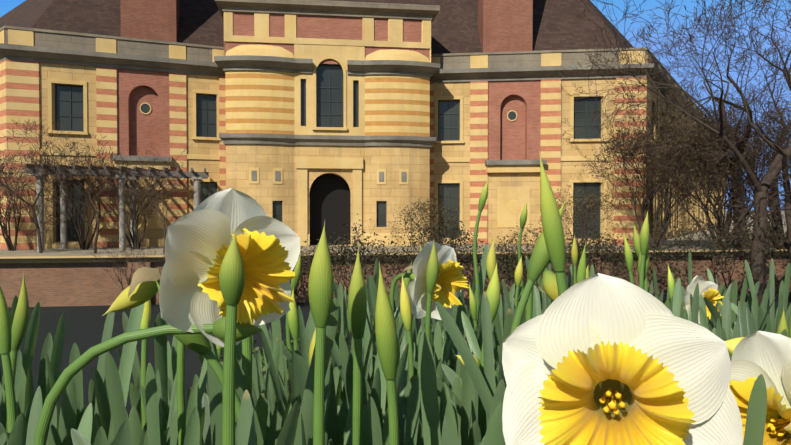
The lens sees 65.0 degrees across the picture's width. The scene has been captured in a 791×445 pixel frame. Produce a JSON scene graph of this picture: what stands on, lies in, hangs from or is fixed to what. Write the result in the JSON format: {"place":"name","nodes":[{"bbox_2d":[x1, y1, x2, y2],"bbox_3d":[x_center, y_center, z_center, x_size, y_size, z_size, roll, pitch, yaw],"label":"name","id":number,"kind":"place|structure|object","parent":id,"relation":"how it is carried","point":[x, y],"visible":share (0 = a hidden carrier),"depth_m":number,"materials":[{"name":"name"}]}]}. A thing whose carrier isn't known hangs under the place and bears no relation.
{"place":"outdoors","nodes":[
{"label":"outdoors","id":0,"kind":"place"},
{"bbox_2d":[0,211,790,306],"bbox_3d":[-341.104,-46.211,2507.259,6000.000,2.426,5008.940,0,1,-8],"label":"retaining wall","id":1,"kind":"structure","parent":0,"point":[59,277],"depth_m":26.29,"materials":[{"name":"brick"},{"name":"stone"}]},
{"bbox_2d":[0,138,56,250],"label":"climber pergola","id":2,"kind":"object","parent":1,"relation":"on","point":[7,239],"visible":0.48,"depth_m":29.30,"materials":[{"name":"brown plant"}]},
{"bbox_2d":[0,118,74,252],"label":"tree","id":3,"kind":"object","parent":1,"relation":"on","point":[37,226],"visible":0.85,"depth_m":28.36,"materials":[{"name":"brown plant"}]},
{"bbox_2d":[0,149,74,224],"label":"tree","id":4,"kind":"object","parent":1,"relation":"on","point":[1,171],"visible":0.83,"depth_m":27.58,"materials":[{"name":"brown plant"}]},
{"bbox_2d":[1,133,162,252],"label":"tree","id":5,"kind":"object","parent":1,"relation":"on","point":[96,211],"visible":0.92,"depth_m":27.66,"materials":[{"name":"brown plant"}]},
{"bbox_2d":[15,137,154,249],"bbox_3d":[-15.108,-1.335,29.932,5.953,5.360,4.975,-1,2,-44],"label":"climber pergola","id":6,"kind":"object","parent":1,"relation":"on","point":[81,241],"visible":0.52,"depth_m":29.81,"materials":[{"name":"brown plant"}]},
{"bbox_2d":[58,143,189,248],"bbox_3d":[-13.409,-1.369,30.504,6.475,5.391,4.922,0,1,-12],"label":"bare tree","id":7,"kind":"object","parent":1,"relation":"on","point":[135,239],"visible":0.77,"depth_m":30.37,"materials":[{"name":"brown plant"}]},
{"bbox_2d":[114,168,203,252],"bbox_3d":[-10.525,-0.578,27.846,3.161,3.886,3.310,0,1,18],"label":"tree","id":8,"kind":"object","parent":1,"relation":"on","point":[156,199],"visible":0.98,"depth_m":27.75,"materials":[{"name":"brown plant"}]},
{"bbox_2d":[0,0,724,251],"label":"palace","id":9,"kind":"structure","parent":1,"relation":"on","point":[304,120],"depth_m":33.55,"materials":[{"name":"brick"}]},
{"bbox_2d":[385,194,461,252],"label":"shrub","id":10,"kind":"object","parent":1,"relation":"on","point":[422,210],"depth_m":27.40,"materials":[{"name":"brown plant"}]},
{"bbox_2d":[539,179,630,249],"bbox_3d":[8.903,-0.350,29.598,4.338,3.384,3.574,0,1,-2],"label":"shrub","id":11,"kind":"object","parent":1,"relation":"on","point":[592,205],"visible":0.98,"depth_m":29.18,"materials":[{"name":"brown plant"}]},
{"bbox_2d":[575,84,755,249],"bbox_3d":[13.555,-2.631,30.392,9.411,7.942,7.358,0,1,-2],"label":"shrub","id":12,"kind":"object","parent":1,"relation":"on","point":[646,163],"visible":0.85,"depth_m":29.76,"materials":[{"name":"brown plant"}]},
{"bbox_2d":[559,0,790,249],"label":"tree","id":13,"kind":"object","parent":1,"relation":"on","point":[737,213],"visible":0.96,"depth_m":28.94,"materials":[{"name":"brown plant"}]},
{"bbox_2d":[612,60,790,249],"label":"shrub","id":14,"kind":"object","parent":1,"relation":"on","point":[729,191],"visible":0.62,"depth_m":28.88,"materials":[{"name":"brown plant"}]},
{"bbox_2d":[649,28,790,242],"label":"tree","id":15,"kind":"object","parent":1,"relation":"on","point":[778,219],"visible":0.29,"depth_m":39.40,"materials":[{"name":"brown plant"}]},
{"bbox_2d":[650,84,790,248],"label":"shrub","id":16,"kind":"object","parent":1,"relation":"on","point":[782,142],"visible":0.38,"depth_m":30.91,"materials":[{"name":"brown plant"}]},
{"bbox_2d":[655,140,790,244],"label":"shrub","id":17,"kind":"object","parent":1,"relation":"on","point":[727,200],"visible":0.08,"depth_m":34.74,"materials":[{"name":"brown plant"}]},
{"bbox_2d":[699,74,790,197],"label":"tree","id":18,"kind":"object","parent":1,"relation":"on","point":[754,121],"visible":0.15,"depth_m":31.37,"materials":[{"name":"brown plant"}]},
{"bbox_2d":[713,111,790,225],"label":"shrub","id":19,"kind":"object","parent":1,"relation":"on","point":[770,163],"visible":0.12,"depth_m":33.87,"materials":[{"name":"brown plant"}]},
{"bbox_2d":[0,292,790,417],"bbox_3d":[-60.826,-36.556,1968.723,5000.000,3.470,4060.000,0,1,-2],"label":"ground","id":20,"kind":"structure","parent":0,"point":[84,327],"depth_m":19.34,"materials":[{"name":"soil"}]},
{"bbox_2d":[83,233,164,289],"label":"moat shrub","id":21,"kind":"object","parent":20,"relation":"on","point":[127,280],"visible":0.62,"depth_m":24.44,"materials":[{"name":"brown plant"}]},
{"bbox_2d":[159,188,299,444],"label":"daffodil","id":22,"kind":"object","parent":20,"relation":"on","point":[199,239],"visible":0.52,"depth_m":0.34,"materials":[{"name":"white plant"}]},
{"bbox_2d":[201,329,351,395],"bbox_3d":[-0.362,0.786,3.314,1.081,0.460,1.143,-1,1,-39],"label":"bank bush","id":23,"kind":"object","parent":20,"relation":"on","point":[262,355],"visible":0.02,"depth_m":3.10,"materials":[{"name":"plant"}]},
{"bbox_2d":[291,247,311,283],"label":"shrub","id":24,"kind":"object","parent":20,"relation":"on","point":[302,272],"visible":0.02,"depth_m":24.32,"materials":[{"name":"brown plant"}]},
{"bbox_2d":[290,239,313,296],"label":"moat shrub","id":25,"kind":"object","parent":20,"relation":"on","point":[301,251],"visible":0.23,"depth_m":25.66,"materials":[{"name":"brown plant"}]},
{"bbox_2d":[298,213,413,304],"bbox_3d":[-1.411,1.590,23.140,4.828,3.859,4.791,0,1,-2],"label":"shrub","id":26,"kind":"object","parent":20,"relation":"on","point":[349,252],"visible":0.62,"depth_m":22.93,"materials":[{"name":"brown plant"}]},
{"bbox_2d":[0,212,788,444],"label":"daffodil leaves","id":27,"kind":"object","parent":20,"relation":"on","point":[338,385],"visible":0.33,"depth_m":0.64,"materials":[{"name":"green plant"}]},
{"bbox_2d":[0,152,790,444],"bbox_3d":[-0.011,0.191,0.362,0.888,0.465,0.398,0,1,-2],"label":"daffodil plants","id":28,"kind":"object","parent":20,"relation":"on","point":[294,429],"visible":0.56,"depth_m":0.39,"materials":[{"name":"green plant"}]},
{"bbox_2d":[729,331,790,444],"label":"daffodil","id":29,"kind":"object","parent":28,"relation":"attached to","point":[766,355],"visible":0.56,"depth_m":0.34,"materials":[{"name":"white plant"}]},
{"bbox_2d":[366,241,468,377],"bbox_3d":[0.031,0.218,0.776,0.092,0.394,0.156,-1,1,-29],"label":"daffodil","id":30,"kind":"object","parent":20,"relation":"on","point":[451,283],"visible":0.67,"depth_m":0.73,"materials":[{"name":"white plant"}]},
{"bbox_2d":[374,208,486,275],"bbox_3d":[1.845,1.386,25.403,4.664,4.176,5.073,0,1,-22],"label":"shrub","id":31,"kind":"object","parent":20,"relation":"on","point":[451,237],"visible":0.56,"depth_m":24.85,"materials":[{"name":"brown plant"}]},
{"bbox_2d":[464,248,547,298],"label":"shrub","id":32,"kind":"object","parent":20,"relation":"on","point":[511,266],"visible":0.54,"depth_m":24.95,"materials":[{"name":"brown plant"}]},
{"bbox_2d":[269,202,790,401],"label":"daffodil plants","id":33,"kind":"object","parent":20,"relation":"on","point":[676,293],"visible":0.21,"depth_m":1.17,"materials":[{"name":"green plant"}]},
{"bbox_2d":[489,219,579,300],"bbox_3d":[5.899,1.544,26.981,4.568,3.700,5.015,0,1,-2],"label":"moat shrub","id":34,"kind":"object","parent":20,"relation":"on","point":[512,240],"visible":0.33,"depth_m":26.23,"materials":[{"name":"brown plant"}]},
{"bbox_2d":[549,228,638,285],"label":"shrub","id":35,"kind":"object","parent":20,"relation":"on","point":[591,253],"visible":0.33,"depth_m":25.12,"materials":[{"name":"brown plant"}]},
{"bbox_2d":[502,273,742,444],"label":"daffodil","id":36,"kind":"object","parent":20,"relation":"on","point":[599,359],"visible":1,"depth_m":0.28,"materials":[{"name":"white plant"}]},
{"bbox_2d":[580,220,706,294],"bbox_3d":[10.427,1.788,26.625,5.115,3.800,4.096,0,1,18],"label":"shrub","id":37,"kind":"object","parent":20,"relation":"on","point":[673,269],"visible":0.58,"depth_m":26.15,"materials":[{"name":"brown plant"}]},
{"bbox_2d":[558,0,790,305],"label":"tree","id":38,"kind":"object","parent":20,"relation":"on","point":[759,273],"visible":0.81,"depth_m":24.42,"materials":[{"name":"brown plant"}]},
{"bbox_2d":[664,275,723,323],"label":"daffodil","id":39,"kind":"object","parent":20,"relation":"on","point":[708,290],"visible":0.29,"depth_m":1.16,"materials":[{"name":"white plant"}]},
{"bbox_2d":[673,212,790,300],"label":"shrub","id":40,"kind":"object","parent":20,"relation":"on","point":[738,251],"visible":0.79,"depth_m":25.29,"materials":[{"name":"brown plant"}]},
{"bbox_2d":[676,27,790,263],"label":"tree","id":41,"kind":"object","parent":20,"relation":"on","point":[784,172],"visible":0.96,"depth_m":22.38,"materials":[{"name":"brown plant"}]},
{"bbox_2d":[766,245,790,282],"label":"shrub","id":42,"kind":"object","parent":20,"relation":"on","point":[781,264],"visible":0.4,"depth_m":26.64,"materials":[{"name":"brown plant"}]},
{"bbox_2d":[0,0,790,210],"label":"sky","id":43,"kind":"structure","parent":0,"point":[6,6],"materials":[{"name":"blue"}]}
]}

